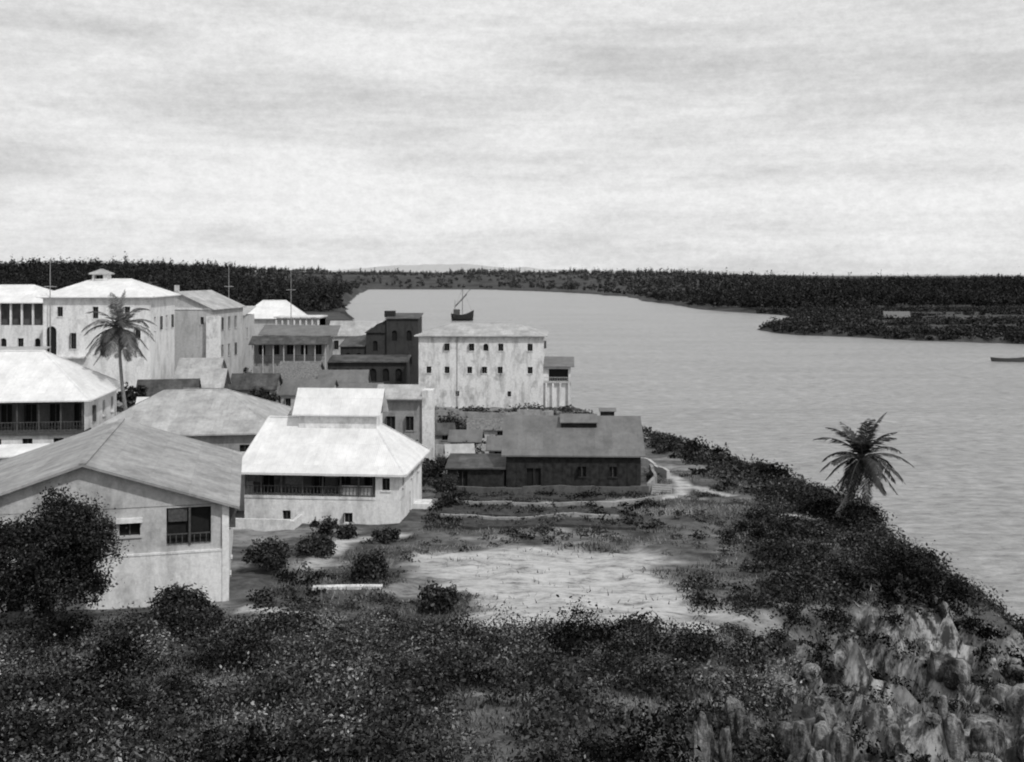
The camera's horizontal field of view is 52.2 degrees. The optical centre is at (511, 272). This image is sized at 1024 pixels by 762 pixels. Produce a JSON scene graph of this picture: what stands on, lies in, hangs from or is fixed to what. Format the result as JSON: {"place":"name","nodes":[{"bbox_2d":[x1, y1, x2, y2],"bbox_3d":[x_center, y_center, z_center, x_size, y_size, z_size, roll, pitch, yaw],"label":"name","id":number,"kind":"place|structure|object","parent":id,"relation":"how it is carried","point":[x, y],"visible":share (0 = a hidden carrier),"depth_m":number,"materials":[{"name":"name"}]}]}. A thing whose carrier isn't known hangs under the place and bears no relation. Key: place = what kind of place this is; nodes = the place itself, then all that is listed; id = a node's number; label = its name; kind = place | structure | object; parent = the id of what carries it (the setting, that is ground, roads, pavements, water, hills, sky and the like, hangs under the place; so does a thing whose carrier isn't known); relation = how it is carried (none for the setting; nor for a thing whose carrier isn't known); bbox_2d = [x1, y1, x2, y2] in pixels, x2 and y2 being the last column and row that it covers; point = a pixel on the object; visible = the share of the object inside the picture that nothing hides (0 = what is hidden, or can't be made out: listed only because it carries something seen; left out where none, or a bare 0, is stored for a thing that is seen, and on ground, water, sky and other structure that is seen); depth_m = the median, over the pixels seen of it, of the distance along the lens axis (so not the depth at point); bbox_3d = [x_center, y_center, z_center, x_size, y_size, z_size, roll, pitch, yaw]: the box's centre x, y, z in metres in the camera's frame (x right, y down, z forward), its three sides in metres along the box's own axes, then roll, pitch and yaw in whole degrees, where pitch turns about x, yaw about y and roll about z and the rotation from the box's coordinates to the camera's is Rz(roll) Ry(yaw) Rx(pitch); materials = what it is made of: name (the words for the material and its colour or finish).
{"place":"outdoors","nodes":[
{"label":"outdoors","id":0,"kind":"place"},
{"bbox_2d":[333,336,354,354],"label":"walls","id":1,"kind":"structure","parent":0,"point":[340,339],"depth_m":232.00,"materials":[{"name":"paint"}]},
{"bbox_2d":[330,321,382,335],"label":"roof","id":2,"kind":"structure","parent":1,"relation":"on","point":[353,328],"depth_m":234.27,"materials":[{"name":"metal"}]},
{"bbox_2d":[266,264,745,274],"bbox_3d":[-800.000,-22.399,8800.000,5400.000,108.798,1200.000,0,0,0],"label":"distant hills","id":3,"kind":"structure","parent":0,"point":[439,268],"depth_m":8595.26,"materials":[{"name":"grey"}]},
{"bbox_2d":[0,371,1023,761],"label":"ground","id":4,"kind":"structure","parent":0,"point":[588,573],"depth_m":63.49,"materials":[{"name":"soil"}]},
{"bbox_2d":[0,443,49,460],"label":"roof","id":5,"kind":"structure","parent":4,"relation":"on","point":[7,451],"depth_m":99.43,"materials":[{"name":"white paint"}]},
{"bbox_2d":[0,285,52,345],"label":"seafront residence","id":6,"kind":"structure","parent":4,"relation":"on","point":[21,315],"depth_m":161.00,"materials":[{"name":"white paint"}]},
{"bbox_2d":[0,390,116,443],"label":"walls","id":7,"kind":"structure","parent":4,"relation":"on","point":[106,405],"depth_m":108.28,"materials":[{"name":"paint"}]},
{"bbox_2d":[0,403,83,443],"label":"windows","id":8,"kind":"structure","parent":7,"relation":"attached to","point":[6,413],"depth_m":107.77,"materials":[{"name":"glass"}]},
{"bbox_2d":[0,427,90,435],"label":"veranda floor","id":9,"kind":"structure","parent":7,"relation":"attached to","point":[30,431],"depth_m":105.42,"materials":[{"name":"grey wood"}]},
{"bbox_2d":[0,402,83,428],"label":"veranda wall","id":10,"kind":"structure","parent":9,"relation":"on","point":[68,411],"depth_m":107.63,"materials":[{"name":"paint"}]},
{"bbox_2d":[0,351,126,402],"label":"roof","id":11,"kind":"structure","parent":7,"relation":"on","point":[33,376],"depth_m":108.18,"materials":[{"name":"metal"}]},
{"bbox_2d":[0,482,133,628],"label":"mango tree","id":12,"kind":"object","parent":4,"relation":"on","point":[57,552],"visible":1,"depth_m":56.16,"materials":[{"name":"black plant"}]},
{"bbox_2d":[43,296,174,393],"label":"walls","id":13,"kind":"structure","parent":4,"relation":"on","point":[159,354],"depth_m":151.68,"materials":[{"name":"paint"}]},
{"bbox_2d":[47,275,140,355],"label":"windows","id":14,"kind":"structure","parent":13,"relation":"on","point":[73,340],"depth_m":151.40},
{"bbox_2d":[41,296,172,298],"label":"cornice","id":15,"kind":"structure","parent":13,"relation":"on","point":[78,298],"depth_m":150.97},
{"bbox_2d":[36,279,180,297],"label":"roof","id":16,"kind":"structure","parent":15,"relation":"on","point":[99,289],"depth_m":153.83,"materials":[{"name":"metal"}]},
{"bbox_2d":[0,551,221,612],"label":"walls","id":17,"kind":"structure","parent":4,"relation":"on","point":[141,576],"depth_m":62.94,"materials":[{"name":"paint"}]},
{"bbox_2d":[13,548,221,562],"bbox_3d":[-25.415,16.940,62.043,16.500,0.120,0.160,0,0,-14],"label":"string course","id":18,"kind":"object","parent":17,"relation":"on","point":[171,552],"visible":0.56,"depth_m":63.12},
{"bbox_2d":[81,289,156,410],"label":"coconut palm","id":19,"kind":"object","parent":4,"relation":"on","point":[115,335],"visible":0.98,"depth_m":115.37,"materials":[{"name":"grey plant"}]},
{"bbox_2d":[117,382,147,407],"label":"town tree","id":20,"kind":"object","parent":4,"relation":"on","point":[131,396],"visible":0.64,"depth_m":127.17,"materials":[{"name":"black plant"}]},
{"bbox_2d":[135,378,200,396],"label":"shed","id":21,"kind":"structure","parent":4,"relation":"on","point":[155,386],"depth_m":133.16,"materials":[{"name":"grey paint"}]},
{"bbox_2d":[147,579,211,621],"bbox_3d":[-19.202,19.132,60.845,4.038,2.289,4.538,0,0,0],"label":"garden shrub","id":22,"kind":"object","parent":4,"relation":"on","point":[180,596],"visible":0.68,"depth_m":60.05,"materials":[{"name":"black plant"}]},
{"bbox_2d":[90,389,291,451],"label":"warehouse","id":23,"kind":"structure","parent":4,"relation":"on","point":[230,419],"depth_m":103.69,"materials":[{"name":"grey paint"}]},
{"bbox_2d":[163,590,225,630],"bbox_3d":[-17.134,18.735,56.888,2.877,2.195,3.781,0,0,0],"label":"garden shrub","id":24,"kind":"object","parent":4,"relation":"on","point":[209,609],"visible":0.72,"depth_m":57.09,"materials":[{"name":"black plant"}]},
{"bbox_2d":[175,358,226,372],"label":"shed","id":25,"kind":"structure","parent":4,"relation":"on","point":[189,363],"depth_m":159.08,"materials":[{"name":"grey paint"}]},
{"bbox_2d":[174,368,231,388],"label":"shed","id":26,"kind":"structure","parent":4,"relation":"on","point":[214,377],"depth_m":139.05,"materials":[{"name":"paint"}]},
{"bbox_2d":[175,295,242,378],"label":"walls","id":27,"kind":"structure","parent":4,"relation":"on","point":[190,336],"depth_m":170.59,"materials":[{"name":"paint"}]},
{"bbox_2d":[175,290,246,309],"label":"roof","id":28,"kind":"structure","parent":27,"relation":"on","point":[212,299],"depth_m":176.48,"materials":[{"name":"metal"}]},
{"bbox_2d":[206,316,220,357],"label":"corner tower","id":29,"kind":"structure","parent":4,"relation":"on","point":[213,336],"depth_m":168.97,"materials":[{"name":"paint"}]},
{"bbox_2d":[222,505,228,601],"bbox_3d":[-17.576,18.100,64.126,0.400,7.800,0.470,0,0,-14],"label":"corner pilaster","id":30,"kind":"object","parent":4,"relation":"on","point":[225,553],"visible":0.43,"depth_m":63.90,"materials":[{"name":"paint"}]},
{"bbox_2d":[229,527,232,579],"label":"walls","id":31,"kind":"structure","parent":4,"relation":"on","point":[230,540],"depth_m":71.88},
{"bbox_2d":[1,506,210,610],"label":"windows","id":32,"kind":"structure","parent":31,"relation":"attached to","point":[200,519],"depth_m":63.82,"materials":[{"name":"glass"}]},
{"bbox_2d":[0,467,221,560],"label":"walls","id":33,"kind":"structure","parent":31,"relation":"on","point":[128,498],"depth_m":62.70,"materials":[{"name":"paint"}]},
{"bbox_2d":[0,420,241,508],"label":"roof","id":34,"kind":"structure","parent":33,"relation":"on","point":[153,456],"depth_m":69.59,"materials":[{"name":"grey metal"}]},
{"bbox_2d":[79,418,124,464],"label":"ridge cap","id":35,"kind":"object","parent":34,"relation":"on","point":[98,445],"visible":1,"depth_m":68.83,"materials":[{"name":"grey metal"}]},
{"bbox_2d":[243,314,253,372],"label":"walls","id":36,"kind":"structure","parent":4,"relation":"on","point":[248,325],"depth_m":201.45,"materials":[{"name":"paint"}]},
{"bbox_2d":[229,373,282,402],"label":"shed","id":37,"kind":"structure","parent":4,"relation":"on","point":[244,383],"depth_m":145.59,"materials":[{"name":"grey paint"}]},
{"bbox_2d":[254,319,275,335],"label":"walls","id":38,"kind":"structure","parent":4,"relation":"on","point":[259,324],"depth_m":239.92,"materials":[{"name":"paint"}]},
{"bbox_2d":[248,300,306,318],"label":"roof","id":39,"kind":"structure","parent":38,"relation":"on","point":[267,309],"depth_m":242.08,"materials":[{"name":"metal"}]},
{"bbox_2d":[233,514,301,530],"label":"garden wall","id":40,"kind":"structure","parent":4,"relation":"on","point":[259,524],"depth_m":83.95,"materials":[{"name":"paint"}]},
{"bbox_2d":[241,535,301,570],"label":"garden shrub","id":41,"kind":"object","parent":4,"relation":"on","point":[272,556],"visible":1,"depth_m":70.78,"materials":[{"name":"black plant"}]},
{"bbox_2d":[236,510,332,608],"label":"slope scrub","id":42,"kind":"object","parent":4,"relation":"on","point":[290,574],"visible":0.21,"depth_m":68.18,"materials":[{"name":"black plant"}]},
{"bbox_2d":[248,324,340,372],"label":"veranda shop","id":43,"kind":"structure","parent":4,"relation":"on","point":[274,345],"depth_m":187.07,"materials":[{"name":"grey paint"}]},
{"bbox_2d":[277,361,324,380],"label":"shed","id":44,"kind":"structure","parent":4,"relation":"on","point":[298,369],"depth_m":164.46,"materials":[{"name":"grey paint"}]},
{"bbox_2d":[276,317,325,324],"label":"walls","id":45,"kind":"structure","parent":4,"relation":"on","point":[323,319],"depth_m":215.60,"materials":[{"name":"paint"}]},
{"bbox_2d":[278,379,338,415],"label":"shed","id":46,"kind":"structure","parent":4,"relation":"on","point":[287,393],"depth_m":148.70,"materials":[{"name":"grey stone"}]},
{"bbox_2d":[294,530,337,556],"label":"garden shrub","id":47,"kind":"object","parent":4,"relation":"on","point":[319,545],"visible":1,"depth_m":74.94,"materials":[{"name":"black plant"}]},
{"bbox_2d":[308,515,338,534],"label":"garden shrub","id":48,"kind":"object","parent":4,"relation":"on","point":[327,524],"visible":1,"depth_m":81.35,"materials":[{"name":"black plant"}]},
{"bbox_2d":[245,413,421,524],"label":"walls","id":49,"kind":"structure","parent":4,"relation":"on","point":[393,506],"depth_m":86.16,"materials":[{"name":"paint"}]},
{"bbox_2d":[244,495,374,499],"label":"veranda sill","id":50,"kind":"structure","parent":49,"relation":"attached to","point":[310,497],"depth_m":85.99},
{"bbox_2d":[249,492,403,497],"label":"veranda floor","id":51,"kind":"structure","parent":49,"relation":"attached to","point":[315,494],"depth_m":87.71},
{"bbox_2d":[245,474,373,496],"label":"veranda posts","id":52,"kind":"object","parent":51,"relation":"on","point":[302,485],"visible":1,"depth_m":86.03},
{"bbox_2d":[246,485,374,496],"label":"railing","id":53,"kind":"object","parent":52,"relation":"attached to","point":[310,490],"visible":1,"depth_m":86.11,"materials":[{"name":"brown wood"}]},
{"bbox_2d":[253,475,374,493],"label":"veranda wall","id":54,"kind":"structure","parent":51,"relation":"on","point":[329,481],"depth_m":88.32,"materials":[{"name":"paint"}]},
{"bbox_2d":[264,475,389,521],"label":"windows","id":55,"kind":"structure","parent":49,"relation":"attached to","point":[286,514],"depth_m":88.29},
{"bbox_2d":[241,417,430,476],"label":"roof","id":56,"kind":"structure","parent":49,"relation":"on","point":[284,446],"depth_m":87.62,"materials":[{"name":"metal"}]},
{"bbox_2d":[242,416,429,474],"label":"ridge caps","id":57,"kind":"object","parent":56,"relation":"on","point":[377,428],"visible":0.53,"depth_m":88.69,"materials":[{"name":"metal"}]},
{"bbox_2d":[292,388,388,416],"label":"monitor roof","id":58,"kind":"structure","parent":49,"relation":"on","point":[362,402],"depth_m":90.30,"materials":[{"name":"metal"}]},
{"bbox_2d":[318,370,370,382],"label":"shed","id":59,"kind":"structure","parent":4,"relation":"on","point":[351,376],"depth_m":160.95,"materials":[{"name":"grey stone"}]},
{"bbox_2d":[312,584,382,590],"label":"masonry","id":60,"kind":"object","parent":4,"relation":"on","point":[354,586],"visible":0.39,"depth_m":65.77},
{"bbox_2d":[117,367,593,485],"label":"town scrub","id":61,"kind":"object","parent":4,"relation":"on","point":[564,410],"visible":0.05,"depth_m":155.99,"materials":[{"name":"black plant"}]},
{"bbox_2d":[327,355,410,383],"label":"arcaded store","id":62,"kind":"structure","parent":4,"relation":"on","point":[389,369],"depth_m":188.00,"materials":[{"name":"black stone"}]},
{"bbox_2d":[350,547,389,583],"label":"garden shrub","id":63,"kind":"object","parent":4,"relation":"on","point":[368,567],"visible":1,"depth_m":67.84,"materials":[{"name":"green plant"}]},
{"bbox_2d":[340,316,421,383],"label":"walls","id":64,"kind":"structure","parent":4,"relation":"on","point":[401,345],"depth_m":200.00,"materials":[{"name":"paint"}]},
{"bbox_2d":[339,313,423,346],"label":"roof","id":65,"kind":"structure","parent":64,"relation":"on","point":[357,341],"depth_m":203.19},
{"bbox_2d":[370,526,400,542],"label":"garden shrub","id":66,"kind":"object","parent":4,"relation":"on","point":[385,534],"visible":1,"depth_m":79.90,"materials":[{"name":"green plant"}]},
{"bbox_2d":[382,401,421,443],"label":"walls","id":67,"kind":"structure","parent":4,"relation":"on","point":[400,411],"depth_m":117.99,"materials":[{"name":"grey paint"}]},
{"bbox_2d":[387,400,421,400],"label":"roof","id":68,"kind":"structure","parent":67,"relation":"on","point":[404,400],"depth_m":117.69,"materials":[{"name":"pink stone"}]},
{"bbox_2d":[377,384,425,399],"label":"roof","id":69,"kind":"structure","parent":68,"relation":"on","point":[403,391],"depth_m":119.06,"materials":[{"name":"metal"}]},
{"bbox_2d":[422,388,434,462],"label":"corner buttress","id":70,"kind":"structure","parent":4,"relation":"on","point":[428,419],"depth_m":117.51,"materials":[{"name":"paint"}]},
{"bbox_2d":[423,452,448,476],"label":"garden shrub","id":71,"kind":"object","parent":4,"relation":"on","point":[440,464],"visible":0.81,"depth_m":107.74,"materials":[{"name":"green plant"}]},
{"bbox_2d":[417,579,461,614],"bbox_3d":[-4.283,19.138,61.536,2.661,2.214,2.602,0,0,0],"label":"garden shrub","id":72,"kind":"object","parent":4,"relation":"on","point":[435,599],"visible":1,"depth_m":61.07,"materials":[{"name":"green plant"}]},
{"bbox_2d":[0,583,880,761],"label":"foreground shrubs","id":73,"kind":"object","parent":4,"relation":"on","point":[222,648],"visible":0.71,"depth_m":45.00,"materials":[{"name":"black plant"}]},
{"bbox_2d":[431,472,458,492],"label":"garden shrub","id":74,"kind":"object","parent":4,"relation":"on","point":[447,483],"visible":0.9,"depth_m":98.70,"materials":[{"name":"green plant"}]},
{"bbox_2d":[435,422,455,446],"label":"shed","id":75,"kind":"structure","parent":4,"relation":"on","point":[441,433],"depth_m":129.93,"materials":[{"name":"grey paint"}]},
{"bbox_2d":[433,485,469,509],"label":"garden shrub","id":76,"kind":"object","parent":4,"relation":"on","point":[448,500],"visible":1,"depth_m":91.88,"materials":[{"name":"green plant"}]},
{"bbox_2d":[443,443,474,456],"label":"shed","id":77,"kind":"structure","parent":4,"relation":"on","point":[459,448],"depth_m":114.49,"materials":[{"name":"paint"}]},
{"bbox_2d":[447,429,484,445],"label":"shed","id":78,"kind":"structure","parent":4,"relation":"on","point":[475,437],"depth_m":124.96,"materials":[{"name":"paint"}]},
{"bbox_2d":[445,453,505,486],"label":"boarded lean to","id":79,"kind":"object","parent":4,"relation":"on","point":[481,469],"visible":0.49,"depth_m":102.76,"materials":[{"name":"grey wood"}]},
{"bbox_2d":[419,337,544,408],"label":"walls","id":80,"kind":"structure","parent":4,"relation":"on","point":[515,359],"depth_m":171.52,"materials":[{"name":"paint"}]},
{"bbox_2d":[427,343,567,396],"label":"windows","id":81,"kind":"structure","parent":80,"relation":"attached to","point":[558,372],"depth_m":172.08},
{"bbox_2d":[466,418,503,440],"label":"shed","id":82,"kind":"structure","parent":4,"relation":"on","point":[486,425],"depth_m":134.84,"materials":[{"name":"grey stone"}]},
{"bbox_2d":[485,436,501,452],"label":"shed","id":83,"kind":"structure","parent":4,"relation":"on","point":[493,444],"depth_m":117.10,"materials":[{"name":"grey paint"}]},
{"bbox_2d":[435,409,553,424],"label":"masonry","id":84,"kind":"object","parent":4,"relation":"on","point":[494,415],"visible":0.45,"depth_m":149.85,"materials":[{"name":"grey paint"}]},
{"bbox_2d":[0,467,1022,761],"bbox_3d":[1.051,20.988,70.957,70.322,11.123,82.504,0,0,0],"label":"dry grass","id":85,"kind":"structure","parent":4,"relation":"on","point":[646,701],"depth_m":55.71,"materials":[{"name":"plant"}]},
{"bbox_2d":[0,468,1023,698],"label":"scrub","id":86,"kind":"object","parent":4,"relation":"on","point":[381,597],"visible":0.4,"depth_m":70.36,"materials":[{"name":"grey plant"}]},
{"bbox_2d":[440,512,618,519],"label":"masonry","id":87,"kind":"object","parent":4,"relation":"on","point":[596,516],"visible":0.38,"depth_m":87.45,"materials":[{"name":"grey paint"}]},
{"bbox_2d":[435,492,635,529],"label":"terraced garden beds","id":88,"kind":"object","parent":4,"relation":"on","point":[567,522],"visible":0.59,"depth_m":89.00,"materials":[{"name":"plant"}]},
{"bbox_2d":[438,485,648,493],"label":"masonry","id":89,"kind":"object","parent":4,"relation":"on","point":[556,488],"visible":0.39,"depth_m":98.70,"materials":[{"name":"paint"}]},
{"bbox_2d":[421,484,669,529],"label":"garden bed plants","id":90,"kind":"object","parent":4,"relation":"on","point":[588,505],"visible":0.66,"depth_m":90.72,"materials":[{"name":"black plant"}]},
{"bbox_2d":[433,495,661,506],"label":"masonry","id":91,"kind":"object","parent":4,"relation":"on","point":[603,504],"visible":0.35,"depth_m":92.76,"materials":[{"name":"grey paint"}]},
{"bbox_2d":[543,387,570,407],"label":"seaward wing","id":92,"kind":"structure","parent":4,"relation":"on","point":[564,396],"depth_m":171.88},
{"bbox_2d":[543,367,570,386],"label":"walls","id":93,"kind":"structure","parent":92,"relation":"on","point":[545,371],"depth_m":171.90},
{"bbox_2d":[543,356,573,366],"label":"wing roof","id":94,"kind":"structure","parent":93,"relation":"on","point":[558,361],"depth_m":175.40,"materials":[{"name":"metal"}]},
{"bbox_2d":[501,408,645,487],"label":"dark barn","id":95,"kind":"structure","parent":4,"relation":"on","point":[606,447],"depth_m":102.42,"materials":[{"name":"grey wood"}]},
{"bbox_2d":[527,467,616,485],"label":"windows","id":96,"kind":"structure","parent":95,"relation":"in","point":[529,470],"depth_m":102.40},
{"bbox_2d":[642,426,838,494],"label":"shore bushes","id":97,"kind":"object","parent":4,"relation":"on","point":[691,452],"visible":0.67,"depth_m":112.55,"materials":[{"name":"black plant"}]},
{"bbox_2d":[619,570,1023,761],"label":"cliff shrubs","id":98,"kind":"object","parent":4,"relation":"on","point":[825,630],"visible":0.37,"depth_m":60.00,"materials":[{"name":"grey plant"}]},
{"bbox_2d":[691,573,1023,761],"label":"coral rocks","id":99,"kind":"object","parent":4,"relation":"on","point":[822,737],"visible":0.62,"depth_m":43.40,"materials":[{"name":"stone"}]},
{"bbox_2d":[814,412,914,516],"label":"coconut palm","id":100,"kind":"object","parent":4,"relation":"on","point":[864,465],"visible":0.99,"depth_m":87.11,"materials":[{"name":"black plant"}]},
{"bbox_2d":[732,472,1023,660],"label":"shore bushes","id":101,"kind":"object","parent":4,"relation":"on","point":[863,514],"visible":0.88,"depth_m":73.64,"materials":[{"name":"black plant"}]},
{"bbox_2d":[0,0,1023,274],"label":"sky","id":102,"kind":"structure","parent":0,"point":[824,137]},
{"bbox_2d":[7,271,1023,343],"bbox_3d":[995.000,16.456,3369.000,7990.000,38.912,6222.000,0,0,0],"label":"shore terrain","id":103,"kind":"structure","parent":0,"point":[339,314],"depth_m":1467.36,"materials":[{"name":"plant"}]},
{"bbox_2d":[0,251,1023,310],"bbox_3d":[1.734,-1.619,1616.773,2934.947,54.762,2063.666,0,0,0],"label":"distant trees","id":104,"kind":"object","parent":103,"relation":"on","point":[325,293],"visible":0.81,"depth_m":985.78,"materials":[{"name":"black plant"}]},
{"bbox_2d":[755,302,1023,342],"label":"headland scrub","id":105,"kind":"object","parent":103,"relation":"on","point":[814,319],"visible":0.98,"depth_m":493.84,"materials":[{"name":"plant"}]},
{"bbox_2d":[345,275,1023,625],"bbox_3d":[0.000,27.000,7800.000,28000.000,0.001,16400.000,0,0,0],"label":"water","id":106,"kind":"structure","parent":0,"point":[739,383],"depth_m":232.04,"materials":[{"name":"liquid"}]},
{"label":"cornice","id":107,"kind":"object","parent":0,"visible":0},
{"bbox_2d":[414,323,548,336],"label":"roof","id":108,"kind":"structure","parent":107,"relation":"on","point":[482,330],"depth_m":173.48,"materials":[{"name":"metal"}]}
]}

